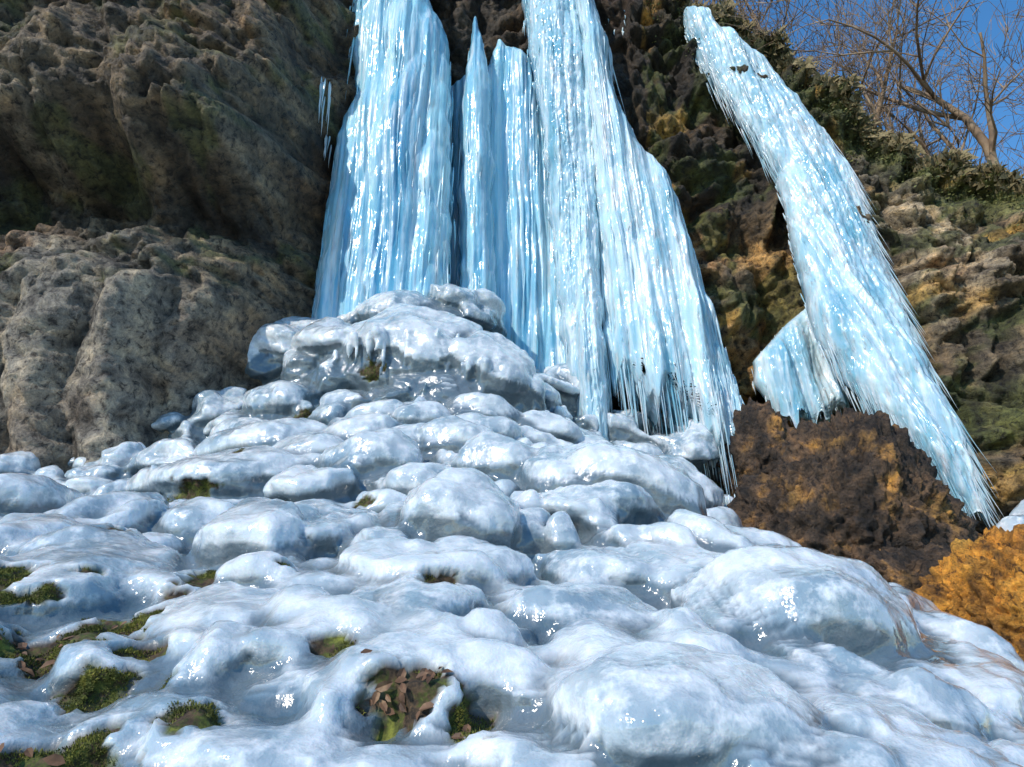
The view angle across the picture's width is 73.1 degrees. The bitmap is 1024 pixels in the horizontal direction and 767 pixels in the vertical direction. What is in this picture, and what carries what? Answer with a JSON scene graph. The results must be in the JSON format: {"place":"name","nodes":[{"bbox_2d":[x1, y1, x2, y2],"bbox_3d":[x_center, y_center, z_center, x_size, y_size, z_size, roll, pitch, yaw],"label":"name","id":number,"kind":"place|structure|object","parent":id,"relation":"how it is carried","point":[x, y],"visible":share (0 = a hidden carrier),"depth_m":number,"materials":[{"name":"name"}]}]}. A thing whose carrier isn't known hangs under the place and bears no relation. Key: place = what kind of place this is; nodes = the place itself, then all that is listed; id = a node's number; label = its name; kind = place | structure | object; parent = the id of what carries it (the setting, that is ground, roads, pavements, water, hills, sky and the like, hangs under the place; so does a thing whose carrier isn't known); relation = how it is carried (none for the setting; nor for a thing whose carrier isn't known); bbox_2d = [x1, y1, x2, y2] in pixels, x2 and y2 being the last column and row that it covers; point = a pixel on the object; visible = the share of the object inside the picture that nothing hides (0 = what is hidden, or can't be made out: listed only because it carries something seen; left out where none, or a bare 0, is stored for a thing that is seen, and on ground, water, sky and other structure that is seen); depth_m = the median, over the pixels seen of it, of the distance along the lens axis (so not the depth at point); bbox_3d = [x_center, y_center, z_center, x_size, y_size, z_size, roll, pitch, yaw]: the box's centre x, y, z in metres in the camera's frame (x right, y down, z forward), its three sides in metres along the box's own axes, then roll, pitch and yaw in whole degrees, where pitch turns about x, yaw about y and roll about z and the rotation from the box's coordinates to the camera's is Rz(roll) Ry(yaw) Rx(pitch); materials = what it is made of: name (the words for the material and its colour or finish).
{"place":"outdoors","nodes":[
{"label":"outdoors","id":0,"kind":"place"},
{"bbox_2d":[0,0,1023,534],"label":"rock cliff","id":1,"kind":"structure","parent":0,"point":[164,180],"depth_m":8.86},
{"bbox_2d":[311,0,455,318],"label":"frozen waterfall","id":2,"kind":"structure","parent":1,"relation":"attached to","point":[387,226],"depth_m":9.98,"materials":[{"name":"blue ice"}]},
{"bbox_2d":[457,16,496,294],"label":"frozen waterfall","id":3,"kind":"structure","parent":1,"relation":"attached to","point":[477,265],"depth_m":10.51,"materials":[{"name":"blue ice"}]},
{"bbox_2d":[448,39,565,372],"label":"frozen waterfall","id":4,"kind":"structure","parent":1,"relation":"attached to","point":[525,264],"depth_m":10.73,"materials":[{"name":"blue ice"}]},
{"bbox_2d":[318,10,734,507],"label":"icicles","id":5,"kind":"object","parent":1,"relation":"hanging from","point":[327,139],"visible":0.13,"depth_m":10.32,"materials":[{"name":"blue ice"}]},
{"bbox_2d":[521,0,609,440],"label":"frozen waterfall","id":6,"kind":"structure","parent":1,"relation":"attached to","point":[555,41],"depth_m":10.05,"materials":[{"name":"blue ice"}]},
{"bbox_2d":[575,0,744,494],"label":"frozen waterfall","id":7,"kind":"structure","parent":1,"relation":"attached to","point":[667,354],"depth_m":9.25,"materials":[{"name":"blue ice"}]},
{"bbox_2d":[693,0,802,31],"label":"bare tree","id":8,"kind":"object","parent":1,"relation":"on","point":[768,7],"visible":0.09,"depth_m":14.66,"materials":[{"name":"brown plant"}]},
{"bbox_2d":[690,0,833,63],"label":"bare tree","id":9,"kind":"object","parent":1,"relation":"on","point":[784,18],"visible":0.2,"depth_m":13.52,"materials":[{"name":"brown plant"}]},
{"bbox_2d":[751,309,849,427],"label":"frozen waterfall","id":10,"kind":"structure","parent":1,"relation":"attached to","point":[793,380],"depth_m":9.20,"materials":[{"name":"blue ice"}]},
{"bbox_2d":[694,0,929,130],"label":"bare tree","id":11,"kind":"object","parent":1,"relation":"on","point":[873,109],"visible":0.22,"depth_m":12.12,"materials":[{"name":"brown plant"}]},
{"bbox_2d":[641,0,1023,239],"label":"ivy","id":12,"kind":"object","parent":1,"relation":"attached to","point":[856,122],"visible":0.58,"depth_m":10.93,"materials":[{"name":"green plant"}]},
{"bbox_2d":[683,6,1002,527],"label":"frozen waterfall","id":13,"kind":"structure","parent":1,"relation":"attached to","point":[866,335],"depth_m":9.24,"materials":[{"name":"blue ice"}]},
{"bbox_2d":[678,0,1023,199],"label":"dry grass","id":14,"kind":"structure","parent":1,"relation":"on","point":[1015,178],"depth_m":11.02,"materials":[{"name":"plant"}]},
{"bbox_2d":[787,0,915,79],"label":"bare tree","id":15,"kind":"object","parent":1,"relation":"on","point":[854,35],"visible":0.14,"depth_m":15.30,"materials":[{"name":"brown plant"}]},
{"bbox_2d":[691,0,1023,167],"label":"bare shrubs","id":16,"kind":"object","parent":1,"relation":"on","point":[927,132],"visible":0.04,"depth_m":11.70,"materials":[{"name":"brown plant"}]},
{"bbox_2d":[824,0,900,113],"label":"bare tree","id":17,"kind":"object","parent":1,"relation":"on","point":[856,56],"visible":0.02,"depth_m":15.86,"materials":[{"name":"brown plant"}]},
{"bbox_2d":[715,0,1023,166],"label":"bare tree","id":18,"kind":"object","parent":1,"relation":"on","point":[987,145],"visible":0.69,"depth_m":11.57,"materials":[{"name":"brown plant"}]},
{"bbox_2d":[785,0,961,156],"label":"bare tree","id":19,"kind":"object","parent":1,"relation":"on","point":[918,140],"visible":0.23,"depth_m":12.68,"materials":[{"name":"brown plant"}]},
{"bbox_2d":[807,0,986,127],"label":"bare tree","id":20,"kind":"object","parent":1,"relation":"on","point":[892,45],"visible":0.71,"depth_m":12.46,"materials":[{"name":"brown plant"}]},
{"bbox_2d":[772,0,1021,168],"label":"bare tree","id":21,"kind":"object","parent":1,"relation":"on","point":[866,79],"visible":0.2,"depth_m":14.37,"materials":[{"name":"brown plant"}]},
{"bbox_2d":[812,0,984,133],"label":"bare tree","id":22,"kind":"object","parent":1,"relation":"on","point":[898,65],"visible":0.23,"depth_m":15.10,"materials":[{"name":"brown plant"}]},
{"bbox_2d":[822,0,1023,173],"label":"bare tree","id":23,"kind":"object","parent":1,"relation":"on","point":[973,94],"visible":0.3,"depth_m":15.47,"materials":[{"name":"brown plant"}]},
{"bbox_2d":[852,0,1023,162],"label":"bare tree","id":24,"kind":"object","parent":1,"relation":"on","point":[932,124],"visible":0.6,"depth_m":11.88,"materials":[{"name":"brown plant"}]},
{"bbox_2d":[952,0,1023,177],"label":"bare tree","id":25,"kind":"object","parent":1,"relation":"on","point":[1006,31],"visible":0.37,"depth_m":12.28,"materials":[{"name":"brown plant"}]},
{"bbox_2d":[714,481,733,497],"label":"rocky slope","id":26,"kind":"structure","parent":0,"point":[718,483],"depth_m":8.56,"materials":[{"name":"black stone"}]},
{"bbox_2d":[996,500,1023,530],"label":"ice lump","id":27,"kind":"object","parent":26,"relation":"on","point":[1013,518],"visible":0.21,"depth_m":6.49,"materials":[{"name":"white ice"}]},
{"bbox_2d":[1010,632,1023,660],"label":"boulder","id":28,"kind":"object","parent":26,"relation":"on","point":[1018,641],"visible":0.05,"depth_m":3.28,"materials":[{"name":"brown stone"}]},
{"bbox_2d":[693,0,1023,177],"label":"sky","id":29,"kind":"structure","parent":0,"point":[986,9],"materials":[{"name":"blue"}]},
{"label":"ground","id":30,"kind":"structure","parent":0,"visible":0},
{"bbox_2d":[0,283,1023,766],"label":"ice mound","id":31,"kind":"object","parent":30,"relation":"on","point":[628,593],"visible":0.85,"depth_m":2.56,"materials":[{"name":"white ice"}]},
{"bbox_2d":[0,619,470,765],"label":"dry leaves","id":32,"kind":"object","parent":31,"relation":"on","point":[54,759],"visible":0.88,"depth_m":1.77,"materials":[{"name":"brown plant"}]},
{"bbox_2d":[0,357,494,766],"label":"moss","id":33,"kind":"object","parent":31,"relation":"on","point":[83,681],"visible":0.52,"depth_m":1.95,"materials":[{"name":"green plant"}]},
{"bbox_2d":[716,397,794,495],"bbox_3d":[3.001,0.976,8.370,1.049,1.695,1.054,-13,-24,33],"label":"boulder","id":34,"kind":"object","parent":31,"relation":"on","point":[760,437],"visible":0.44,"depth_m":8.08,"materials":[{"name":"brown stone"}]},
{"bbox_2d":[727,407,979,559],"bbox_3d":[3.138,1.530,6.440,2.615,2.697,1.576,0,-20,0],"label":"boulder","id":35,"kind":"object","parent":31,"relation":"on","point":[850,483],"visible":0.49,"depth_m":6.12,"materials":[{"name":"brown stone"}]},
{"bbox_2d":[859,538,950,590],"bbox_3d":[3.461,1.896,5.711,1.807,1.206,1.354,0,-20,0],"label":"boulder","id":36,"kind":"object","parent":31,"relation":"on","point":[905,567],"visible":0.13,"depth_m":5.46,"materials":[{"name":"brown stone"}]},
{"bbox_2d":[913,524,1023,653],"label":"boulder","id":37,"kind":"object","parent":31,"relation":"on","point":[980,580],"visible":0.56,"depth_m":3.58,"materials":[{"name":"orange stone"}]}
]}

